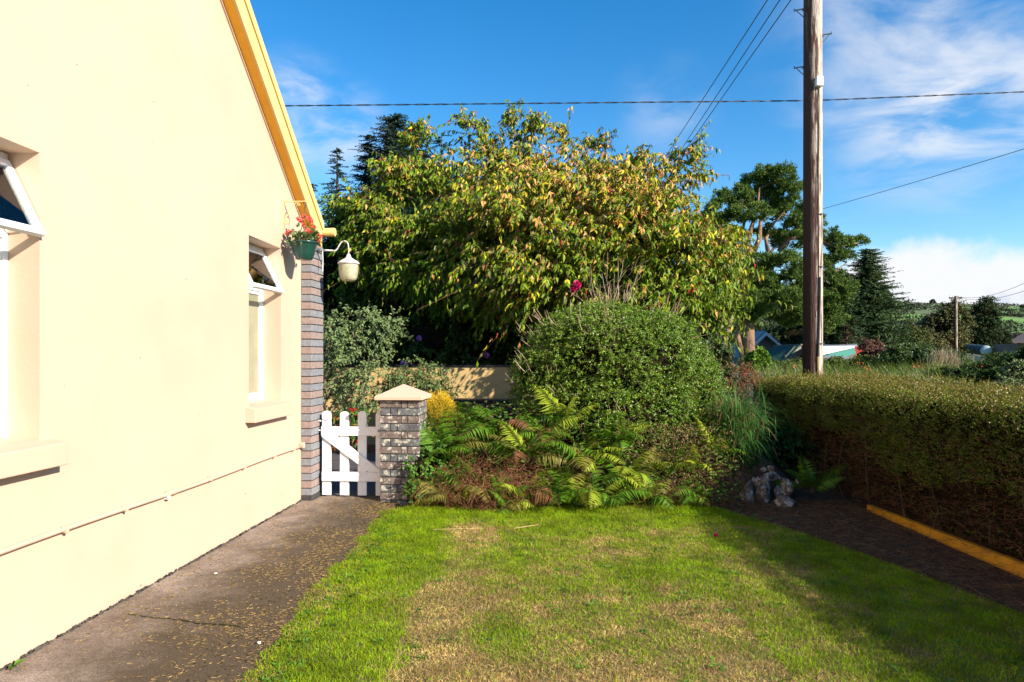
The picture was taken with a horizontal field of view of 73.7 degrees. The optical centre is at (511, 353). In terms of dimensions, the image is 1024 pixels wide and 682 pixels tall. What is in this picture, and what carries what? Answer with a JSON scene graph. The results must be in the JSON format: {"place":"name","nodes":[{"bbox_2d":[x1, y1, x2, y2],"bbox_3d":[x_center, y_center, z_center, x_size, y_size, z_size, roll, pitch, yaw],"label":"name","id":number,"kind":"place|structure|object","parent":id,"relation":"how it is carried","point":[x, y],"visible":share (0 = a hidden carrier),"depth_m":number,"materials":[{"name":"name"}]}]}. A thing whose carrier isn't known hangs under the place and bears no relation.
{"place":"outdoors","nodes":[
{"label":"outdoors","id":0,"kind":"place"},
{"bbox_2d":[0,0,335,670],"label":"house","id":1,"kind":"structure","parent":0,"point":[161,348],"depth_m":4.33,"materials":[{"name":"beige paint"}]},
{"bbox_2d":[0,151,67,478],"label":"window","id":2,"kind":"structure","parent":1,"relation":"in","point":[17,214],"depth_m":3.44,"materials":[{"name":"white paint"}]},
{"bbox_2d":[245,244,292,422],"bbox_3d":[-2.287,-0.210,6.157,0.321,1.582,0.818,0,0,4],"label":"window","id":3,"kind":"structure","parent":1,"relation":"in","point":[262,276],"depth_m":6.30,"materials":[{"name":"white paint"}]},
{"bbox_2d":[284,202,322,260],"bbox_3d":[-1.966,-1.182,6.510,0.336,0.565,0.350,0,0,38],"label":"hanging basket","id":4,"kind":"object","parent":1,"relation":"hanging from","point":[303,248],"visible":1,"depth_m":6.46,"materials":[{"name":"teal plastic"}]},
{"bbox_2d":[317,240,359,280],"bbox_3d":[-1.808,-0.969,7.101,0.444,0.426,0.224,0,0,4],"label":"wall lamp","id":5,"kind":"object","parent":1,"relation":"attached to","point":[348,267],"visible":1,"depth_m":7.03,"materials":[{"name":"white glass"}]},
{"bbox_2d":[0,491,395,681],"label":"garden path","id":6,"kind":"structure","parent":0,"point":[106,654],"depth_m":3.95,"materials":[{"name":"concrete"}]},
{"bbox_2d":[128,613,245,627],"bbox_3d":[-1.829,1.492,3.817,0.788,0.007,0.041,0,0,14],"label":"path crack","id":7,"kind":"object","parent":6,"relation":"on","point":[184,620],"visible":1,"depth_m":3.81,"materials":[{"name":"concrete"}]},
{"bbox_2d":[14,495,397,681],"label":"path clippings","id":8,"kind":"object","parent":6,"relation":"on","point":[304,570],"visible":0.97,"depth_m":4.41,"materials":[{"name":"plant"}]},
{"bbox_2d":[157,502,384,681],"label":"path moss","id":9,"kind":"object","parent":6,"relation":"on","point":[281,606],"visible":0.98,"depth_m":3.76,"materials":[{"name":"green plant"}]},
{"bbox_2d":[331,444,375,491],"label":"yard","id":10,"kind":"structure","parent":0,"point":[353,465],"depth_m":9.01,"materials":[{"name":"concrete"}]},
{"bbox_2d":[323,262,745,364],"bbox_3d":[0.373,-0.265,14.412,8.964,3.684,3.403,0,0,-2],"label":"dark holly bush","id":11,"kind":"object","parent":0,"point":[405,312],"visible":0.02,"depth_m":13.58,"materials":[{"name":"green plant"}]},
{"bbox_2d":[381,439,815,515],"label":"earth bank","id":12,"kind":"structure","parent":0,"point":[801,495],"depth_m":7.26,"materials":[{"name":"soil"}]},
{"bbox_2d":[401,440,449,505],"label":"ivy","id":13,"kind":"object","parent":12,"relation":"on","point":[416,468],"visible":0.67,"depth_m":6.88,"materials":[{"name":"green plant"}]},
{"bbox_2d":[412,456,489,505],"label":"fern","id":14,"kind":"object","parent":12,"relation":"on","point":[430,498],"visible":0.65,"depth_m":6.67,"materials":[{"name":"green plant"}]},
{"bbox_2d":[406,405,498,466],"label":"fern","id":15,"kind":"object","parent":12,"relation":"on","point":[451,448],"visible":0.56,"depth_m":7.04,"materials":[{"name":"green plant"}]},
{"bbox_2d":[422,411,495,452],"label":"fern","id":16,"kind":"object","parent":12,"relation":"on","point":[459,441],"visible":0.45,"depth_m":7.19,"materials":[{"name":"green plant"}]},
{"bbox_2d":[430,403,506,439],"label":"fern","id":17,"kind":"object","parent":12,"relation":"on","point":[478,414],"visible":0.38,"depth_m":7.59,"materials":[{"name":"green plant"}]},
{"bbox_2d":[435,459,510,501],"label":"fern","id":18,"kind":"object","parent":12,"relation":"on","point":[451,478],"visible":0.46,"depth_m":6.76,"materials":[{"name":"green plant"}]},
{"bbox_2d":[453,417,532,447],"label":"fern","id":19,"kind":"object","parent":12,"relation":"on","point":[499,429],"visible":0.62,"depth_m":7.26,"materials":[{"name":"green plant"}]},
{"bbox_2d":[482,419,568,466],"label":"fern","id":20,"kind":"object","parent":12,"relation":"on","point":[536,447],"visible":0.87,"depth_m":7.00,"materials":[{"name":"green plant"}]},
{"bbox_2d":[494,470,558,507],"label":"fern","id":21,"kind":"object","parent":12,"relation":"on","point":[516,489],"visible":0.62,"depth_m":6.52,"materials":[{"name":"green plant"}]},
{"bbox_2d":[502,406,581,456],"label":"fern","id":22,"kind":"object","parent":12,"relation":"on","point":[533,439],"visible":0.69,"depth_m":7.24,"materials":[{"name":"green plant"}]},
{"bbox_2d":[532,385,596,426],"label":"fern","id":23,"kind":"object","parent":12,"relation":"on","point":[557,409],"visible":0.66,"depth_m":7.49,"materials":[{"name":"green plant"}]},
{"bbox_2d":[403,400,748,507],"bbox_3d":[0.624,1.008,7.199,3.425,0.986,1.300,0,0,0],"label":"ground cover","id":24,"kind":"object","parent":12,"relation":"on","point":[636,451],"visible":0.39,"depth_m":7.12,"materials":[{"name":"green plant"}]},
{"bbox_2d":[391,423,760,511],"bbox_3d":[0.636,1.176,6.973,3.733,0.920,1.285,0,0,0],"label":"dead bracken","id":25,"kind":"object","parent":12,"relation":"on","point":[505,472],"visible":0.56,"depth_m":6.69,"materials":[{"name":"plant"}]},
{"bbox_2d":[536,428,629,471],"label":"fern","id":26,"kind":"object","parent":12,"relation":"on","point":[569,451],"visible":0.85,"depth_m":6.98,"materials":[{"name":"green plant"}]},
{"bbox_2d":[551,456,651,509],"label":"fern","id":27,"kind":"object","parent":12,"relation":"on","point":[595,496],"visible":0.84,"depth_m":6.55,"materials":[{"name":"green plant"}]},
{"bbox_2d":[496,279,732,459],"bbox_3d":[1.284,0.333,8.309,2.930,2.484,2.291,0,0,4],"label":"privet bush","id":28,"kind":"object","parent":12,"relation":"on","point":[597,354],"visible":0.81,"depth_m":7.83,"materials":[{"name":"green plant"}]},
{"bbox_2d":[589,413,648,453],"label":"fern","id":29,"kind":"object","parent":12,"relation":"on","point":[626,435],"visible":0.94,"depth_m":7.13,"materials":[{"name":"green plant"}]},
{"bbox_2d":[573,445,671,489],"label":"fern","id":30,"kind":"object","parent":12,"relation":"on","point":[637,473],"visible":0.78,"depth_m":6.90,"materials":[{"name":"green plant"}]},
{"bbox_2d":[613,475,674,507],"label":"fern","id":31,"kind":"object","parent":12,"relation":"on","point":[657,497],"visible":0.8,"depth_m":6.67,"materials":[{"name":"green plant"}]},
{"bbox_2d":[639,438,714,476],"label":"fern","id":32,"kind":"object","parent":12,"relation":"on","point":[693,460],"visible":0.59,"depth_m":7.06,"materials":[{"name":"green plant"}]},
{"bbox_2d":[595,421,775,485],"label":"seed heads","id":33,"kind":"object","parent":12,"relation":"on","point":[680,431],"visible":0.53,"depth_m":7.11,"materials":[{"name":"plant"}]},
{"bbox_2d":[666,477,713,505],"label":"fern","id":34,"kind":"object","parent":12,"relation":"on","point":[690,494],"visible":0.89,"depth_m":6.68,"materials":[{"name":"green plant"}]},
{"bbox_2d":[692,415,749,458],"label":"fern","id":35,"kind":"object","parent":12,"relation":"on","point":[708,437],"visible":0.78,"depth_m":7.31,"materials":[{"name":"green plant"}]},
{"bbox_2d":[690,349,791,466],"bbox_3d":[2.567,0.518,7.763,1.169,1.528,1.987,0,0,4],"label":"grass clump","id":36,"kind":"object","parent":12,"relation":"on","point":[738,416],"visible":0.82,"depth_m":7.46,"materials":[{"name":"green plant"}]},
{"bbox_2d":[698,408,818,481],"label":"bramble","id":37,"kind":"object","parent":12,"relation":"on","point":[791,449],"visible":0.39,"depth_m":7.92,"materials":[{"name":"green plant"}]},
{"bbox_2d":[755,475,770,502],"bbox_3d":[2.554,1.389,6.957,0.153,0.323,0.258,0,0,20],"label":"stone","id":38,"kind":"object","parent":12,"relation":"on","point":[762,486],"visible":0.91,"depth_m":6.89,"materials":[{"name":"grey stone"}]},
{"bbox_2d":[781,478,793,495],"bbox_3d":[2.806,1.351,6.944,0.131,0.180,0.131,0,0,34],"label":"stone","id":39,"kind":"object","parent":12,"relation":"on","point":[787,489],"visible":0.98,"depth_m":6.90,"materials":[{"name":"stone"}]},
{"bbox_2d":[770,456,848,492],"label":"fern","id":40,"kind":"object","parent":12,"relation":"on","point":[802,478],"visible":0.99,"depth_m":6.89,"materials":[{"name":"green plant"}]},
{"bbox_2d":[406,460,846,506],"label":"garden soil","id":41,"kind":"structure","parent":0,"point":[788,475],"depth_m":8.34,"materials":[{"name":"brown soil"}]},
{"bbox_2d":[426,388,475,448],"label":"golden heather","id":42,"kind":"object","parent":41,"relation":"on","point":[439,406],"visible":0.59,"depth_m":7.42,"materials":[{"name":"yellow plant"}]},
{"bbox_2d":[430,398,533,434],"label":"wall","id":43,"kind":"structure","parent":41,"relation":"on","point":[478,401],"depth_m":10.24,"materials":[{"name":"black paint"}]},
{"bbox_2d":[568,256,648,306],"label":"rose bush","id":44,"kind":"object","parent":41,"relation":"on","point":[574,288],"visible":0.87,"depth_m":8.88,"materials":[{"name":"green plant"}]},
{"bbox_2d":[688,317,744,402],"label":"cotoneaster bush","id":45,"kind":"object","parent":41,"relation":"on","point":[726,353],"visible":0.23,"depth_m":9.97,"materials":[{"name":"green plant"}]},
{"bbox_2d":[715,360,767,409],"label":"berry bush","id":46,"kind":"object","parent":41,"relation":"on","point":[747,376],"visible":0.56,"depth_m":9.48,"materials":[{"name":"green plant"}]},
{"bbox_2d":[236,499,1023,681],"bbox_3d":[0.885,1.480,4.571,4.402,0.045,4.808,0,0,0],"label":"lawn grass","id":47,"kind":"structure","parent":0,"point":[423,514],"depth_m":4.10,"materials":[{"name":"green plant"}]},
{"bbox_2d":[250,0,1023,304],"label":"sky","id":48,"kind":"structure","parent":0,"point":[959,232],"materials":[{"name":"blue"}]},
{"bbox_2d":[264,417,1023,681],"bbox_3d":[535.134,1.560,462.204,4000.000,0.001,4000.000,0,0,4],"label":"ground","id":49,"kind":"structure","parent":0,"point":[308,615],"depth_m":3.74,"materials":[{"name":"plant"}]},
{"bbox_2d":[321,147,356,364],"bbox_3d":[-6.276,-2.749,24.058,2.777,8.902,2.623,0,0,33],"label":"spruce tree","id":50,"kind":"object","parent":49,"relation":"on","point":[338,172],"visible":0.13,"depth_m":23.93,"materials":[{"name":"green plant"}]},
{"bbox_2d":[323,134,378,362],"bbox_3d":[-5.111,-3.134,25.051,4.580,9.846,4.626,0,0,4],"label":"spruce tree","id":51,"kind":"object","parent":49,"relation":"on","point":[362,168],"visible":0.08,"depth_m":24.79,"materials":[{"name":"green plant"}]},
{"bbox_2d":[331,404,370,452],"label":"plant","id":52,"kind":"object","parent":49,"relation":"on","point":[354,414],"visible":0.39,"depth_m":10.08,"materials":[{"name":"green plant"}]},
{"bbox_2d":[315,190,423,364],"bbox_3d":[-3.116,-0.826,13.733,3.248,4.777,2.720,0,0,4],"label":"laurel bush","id":53,"kind":"object","parent":49,"relation":"on","point":[330,266],"visible":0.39,"depth_m":13.12,"materials":[{"name":"green plant"}]},
{"bbox_2d":[322,300,424,445],"bbox_3d":[-2.398,0.330,10.938,1.795,2.487,1.847,0,0,4],"label":"variegated shrub","id":54,"kind":"object","parent":49,"relation":"on","point":[337,356],"visible":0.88,"depth_m":10.70,"materials":[{"name":"green plant"}]},
{"bbox_2d":[325,113,463,364],"bbox_3d":[-4.091,-3.355,23.972,7.672,10.209,7.488,0,0,4],"label":"spruce tree","id":55,"kind":"object","parent":49,"relation":"on","point":[390,136],"visible":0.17,"depth_m":23.67,"materials":[{"name":"green plant"}]},
{"bbox_2d":[374,384,430,504],"bbox_3d":[-1.126,0.931,7.101,0.490,1.239,0.490,0,0,4],"label":"gate post","id":56,"kind":"object","parent":49,"relation":"on","point":[403,407],"visible":0.88,"depth_m":6.91,"materials":[{"name":"grey brick"}]},
{"bbox_2d":[318,411,379,495],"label":"garden gate","id":57,"kind":"structure","parent":56,"relation":"attached to","point":[344,431],"depth_m":7.13,"materials":[{"name":"white wood"}]},
{"bbox_2d":[322,365,522,444],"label":"garden wall","id":58,"kind":"structure","parent":49,"relation":"on","point":[484,379],"depth_m":11.19,"materials":[{"name":"paint"}]},
{"bbox_2d":[369,354,475,423],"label":"variegated shrub","id":59,"kind":"object","parent":49,"relation":"on","point":[429,384],"visible":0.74,"depth_m":10.59,"materials":[{"name":"green plant"}]},
{"bbox_2d":[401,124,456,359],"bbox_3d":[-3.846,-3.550,25.997,4.729,10.525,4.934,0,0,4],"label":"spruce tree","id":60,"kind":"object","parent":49,"relation":"on","point":[424,154],"visible":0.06,"depth_m":25.95,"materials":[{"name":"green plant"}]},
{"bbox_2d":[425,132,474,362],"bbox_3d":[-2.383,-3.212,25.018,3.596,9.827,3.569,0,0,27],"label":"spruce tree","id":61,"kind":"object","parent":49,"relation":"on","point":[439,140],"visible":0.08,"depth_m":24.93,"materials":[{"name":"green plant"}]},
{"bbox_2d":[378,310,547,364],"bbox_3d":[-0.742,0.383,12.270,3.373,2.375,1.778,0,0,4],"label":"hydrangea","id":62,"kind":"object","parent":49,"relation":"on","point":[428,343],"visible":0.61,"depth_m":11.92,"materials":[{"name":"green plant"}]},
{"bbox_2d":[490,472,542,515],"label":"fern","id":63,"kind":"object","parent":49,"relation":"on","point":[517,504],"visible":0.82,"depth_m":6.48,"materials":[{"name":"green plant"}]},
{"bbox_2d":[322,313,776,363],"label":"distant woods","id":64,"kind":"object","parent":49,"relation":"on","point":[761,325],"depth_m":63.29,"materials":[{"name":"green plant"}]},
{"bbox_2d":[323,98,792,366],"bbox_3d":[0.403,-1.662,11.906,8.553,6.443,5.595,0,0,4],"label":"cherry tree","id":65,"kind":"object","parent":49,"relation":"on","point":[509,273],"visible":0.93,"depth_m":11.01,"materials":[{"name":"green plant"}]},
{"bbox_2d":[527,458,598,507],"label":"fern","id":66,"kind":"object","parent":49,"relation":"on","point":[571,483],"visible":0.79,"depth_m":6.62,"materials":[{"name":"green plant"}]},
{"bbox_2d":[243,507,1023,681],"bbox_3d":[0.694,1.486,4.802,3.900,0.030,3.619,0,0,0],"label":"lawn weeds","id":67,"kind":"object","parent":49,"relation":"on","point":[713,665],"visible":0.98,"depth_m":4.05,"materials":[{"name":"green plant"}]},
{"bbox_2d":[723,285,761,345],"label":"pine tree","id":68,"kind":"object","parent":49,"relation":"on","point":[755,293],"visible":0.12,"depth_m":32.71,"materials":[{"name":"green plant"}]},
{"bbox_2d":[729,331,780,372],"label":"farm house","id":69,"kind":"structure","parent":49,"relation":"on","point":[766,340],"depth_m":45.88,"materials":[{"name":"stone"}]},
{"bbox_2d":[738,346,776,372],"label":"sapling","id":70,"kind":"object","parent":49,"relation":"on","point":[753,356],"visible":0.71,"depth_m":17.81,"materials":[{"name":"green plant"}]},
{"bbox_2d":[697,158,824,370],"bbox_3d":[13.079,-4.269,35.551,6.541,11.998,5.480,0,0,-31],"label":"pine tree","id":71,"kind":"object","parent":49,"relation":"on","point":[739,199],"visible":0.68,"depth_m":35.41,"materials":[{"name":"green plant"}]},
{"bbox_2d":[758,319,802,345],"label":"dark tree","id":72,"kind":"object","parent":49,"relation":"on","point":[782,335],"visible":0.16,"depth_m":54.98,"materials":[{"name":"green plant"}]},
{"bbox_2d":[768,344,802,368],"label":"shed","id":73,"kind":"structure","parent":49,"relation":"on","point":[792,351],"depth_m":38.15,"materials":[{"name":"metal"}]},
{"bbox_2d":[794,0,831,381],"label":"utility pole","id":74,"kind":"object","parent":49,"relation":"on","point":[813,84],"visible":0.88,"depth_m":10.68,"materials":[{"name":"brown wood"}]},
{"bbox_2d":[285,100,802,106],"bbox_3d":[0.148,-3.965,10.800,9.506,0.334,0.025,0,0,-4],"label":"overhead cable","id":75,"kind":"object","parent":74,"relation":"attached to","point":[548,103],"visible":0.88,"depth_m":10.83,"materials":[{"name":"grey plastic"}]},
{"bbox_2d":[661,0,767,162],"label":"overhead cable","id":76,"kind":"object","parent":74,"relation":"attached to","point":[723,67],"visible":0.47,"depth_m":15.50,"materials":[{"name":"grey plastic"}]},
{"bbox_2d":[661,0,779,179],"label":"overhead cable","id":77,"kind":"object","parent":74,"relation":"attached to","point":[734,68],"visible":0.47,"depth_m":15.50,"materials":[{"name":"grey plastic"}]},
{"bbox_2d":[661,0,790,183],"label":"overhead cable","id":78,"kind":"object","parent":74,"relation":"attached to","point":[740,71],"visible":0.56,"depth_m":15.64,"materials":[{"name":"grey plastic"}]},
{"bbox_2d":[823,91,1023,100],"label":"overhead cable","id":79,"kind":"object","parent":74,"relation":"attached to","point":[926,95],"visible":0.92,"depth_m":11.20,"materials":[{"name":"grey plastic"}]},
{"bbox_2d":[772,354,878,372],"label":"bush","id":80,"kind":"object","parent":49,"relation":"on","point":[866,358],"visible":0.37,"depth_m":26.73,"materials":[{"name":"green plant"}]},
{"bbox_2d":[794,212,870,333],"bbox_3d":[17.830,-3.095,37.956,5.148,9.591,2.954,0,0,4],"label":"pine tree","id":81,"kind":"object","parent":49,"relation":"on","point":[837,243],"visible":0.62,"depth_m":37.51,"materials":[{"name":"green plant"}]},
{"bbox_2d":[796,277,877,355],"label":"spruce tree","id":82,"kind":"object","parent":49,"relation":"on","point":[836,335],"visible":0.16,"depth_m":39.32,"materials":[{"name":"green plant"}]},
{"bbox_2d":[823,344,856,373],"bbox_3d":[17.802,0.224,38.307,2.724,1.814,9.755,0,0,28],"label":"lean to shed","id":83,"kind":"object","parent":49,"relation":"on","point":[846,351],"visible":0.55,"depth_m":35.95,"materials":[{"name":"paint"}]},
{"bbox_2d":[737,355,986,394],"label":"rough grass","id":84,"kind":"structure","parent":49,"relation":"on","point":[842,370],"depth_m":15.34,"materials":[{"name":"green plant"}]},
{"bbox_2d":[855,336,888,359],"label":"bush","id":85,"kind":"object","parent":49,"relation":"on","point":[874,347],"visible":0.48,"depth_m":30.38,"materials":[{"name":"red plant"}]},
{"bbox_2d":[735,364,1023,425],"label":"undergrowth","id":86,"kind":"object","parent":49,"relation":"on","point":[849,371],"visible":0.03,"depth_m":15.82,"materials":[{"name":"green plant"}]},
{"bbox_2d":[840,248,929,349],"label":"spruce tree","id":87,"kind":"object","parent":49,"relation":"on","point":[869,274],"visible":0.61,"depth_m":41.26,"materials":[{"name":"green plant"}]},
{"bbox_2d":[746,369,1023,573],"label":"clipped hedge","id":88,"kind":"object","parent":49,"relation":"on","point":[946,455],"visible":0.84,"depth_m":5.94,"materials":[{"name":"green plant"}]},
{"bbox_2d":[882,289,912,340],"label":"spruce tree","id":89,"kind":"object","parent":49,"relation":"on","point":[898,318],"visible":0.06,"depth_m":44.41,"materials":[{"name":"green plant"}]},
{"bbox_2d":[869,337,953,371],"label":"bush","id":90,"kind":"object","parent":49,"relation":"on","point":[908,352],"visible":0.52,"depth_m":25.43,"materials":[{"name":"green plant"}]},
{"bbox_2d":[888,318,937,347],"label":"broadleaf tree","id":91,"kind":"object","parent":49,"relation":"on","point":[920,334],"visible":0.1,"depth_m":45.04,"materials":[{"name":"green plant"}]},
{"bbox_2d":[919,345,967,369],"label":"pampas grass","id":92,"kind":"object","parent":49,"relation":"on","point":[949,358],"depth_m":19.98,"materials":[{"name":"beige plant"}]},
{"bbox_2d":[917,299,980,352],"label":"broadleaf tree","id":93,"kind":"object","parent":49,"relation":"on","point":[940,321],"visible":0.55,"depth_m":47.25,"materials":[{"name":"green plant"}]},
{"bbox_2d":[949,295,962,350],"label":"utility pole","id":94,"kind":"object","parent":49,"relation":"on","point":[955,298],"visible":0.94,"depth_m":45.93,"materials":[{"name":"brown wood"}]},
{"bbox_2d":[914,312,1023,343],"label":"bush","id":95,"kind":"object","parent":49,"relation":"on","point":[1015,334],"visible":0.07,"depth_m":69.71,"materials":[{"name":"green plant"}]},
{"bbox_2d":[922,347,1017,368],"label":"bush","id":96,"kind":"object","parent":49,"relation":"on","point":[996,355],"visible":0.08,"depth_m":28.07,"materials":[{"name":"green plant"}]},
{"bbox_2d":[922,346,1023,387],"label":"bush","id":97,"kind":"object","parent":49,"relation":"on","point":[990,369],"visible":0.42,"depth_m":13.99,"materials":[{"name":"green plant"}]},
{"bbox_2d":[965,344,991,360],"bbox_3d":[23.207,0.538,34.103,0.716,2.124,3.804,0,0,23],"label":"oil tank","id":98,"kind":"object","parent":49,"relation":"on","point":[978,349],"visible":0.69,"depth_m":32.93,"materials":[{"name":"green metal"}]},
{"bbox_2d":[958,296,1012,358],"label":"dark tree","id":99,"kind":"object","parent":49,"relation":"on","point":[990,332],"visible":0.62,"depth_m":49.25,"materials":[{"name":"green plant"}]},
{"bbox_2d":[992,358,1023,387],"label":"bush","id":100,"kind":"object","parent":49,"relation":"on","point":[1009,372],"visible":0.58,"depth_m":12.69,"materials":[{"name":"green plant"}]},
{"bbox_2d":[994,333,1023,356],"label":"bungalow","id":101,"kind":"object","parent":49,"relation":"on","point":[1000,348],"visible":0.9,"depth_m":31.35,"materials":[{"name":"grey tile"}]},
{"bbox_2d":[700,490,1023,616],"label":"soil bed","id":102,"kind":"object","parent":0,"point":[818,495],"depth_m":5.50,"materials":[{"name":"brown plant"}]},
{"bbox_2d":[739,480,754,501],"bbox_3d":[2.392,1.437,6.952,0.148,0.327,0.151,0,0,-4],"label":"stone","id":103,"kind":"object","parent":102,"relation":"on","point":[748,487],"visible":0.66,"depth_m":6.89,"materials":[{"name":"stone"}]},
{"bbox_2d":[773,495,795,507],"bbox_3d":[2.704,1.475,6.767,0.215,0.151,0.168,0,0,21],"label":"stone","id":104,"kind":"object","parent":102,"relation":"on","point":[782,501],"visible":0.78,"depth_m":6.72,"materials":[{"name":"grey stone"}]},
{"bbox_2d":[867,505,1023,578],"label":"curb","id":105,"kind":"structure","parent":102,"relation":"on","point":[988,557],"depth_m":5.24,"materials":[{"name":"paint"}]},
{"bbox_2d":[740,302,1023,361],"bbox_3d":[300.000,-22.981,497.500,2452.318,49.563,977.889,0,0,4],"label":"hill","id":106,"kind":"structure","parent":0,"point":[1015,318],"depth_m":323.99,"materials":[{"name":"green plant"}]},
{"bbox_2d":[754,298,1023,332],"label":"field hedgerows","id":107,"kind":"object","parent":106,"relation":"on","point":[1001,306],"visible":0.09,"depth_m":328.95,"materials":[{"name":"green plant"}]},
{"bbox_2d":[761,149,1022,225],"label":"overhead cable","id":108,"kind":"object","parent":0,"point":[909,183],"visible":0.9,"depth_m":16.43,"materials":[{"name":"grey plastic"}]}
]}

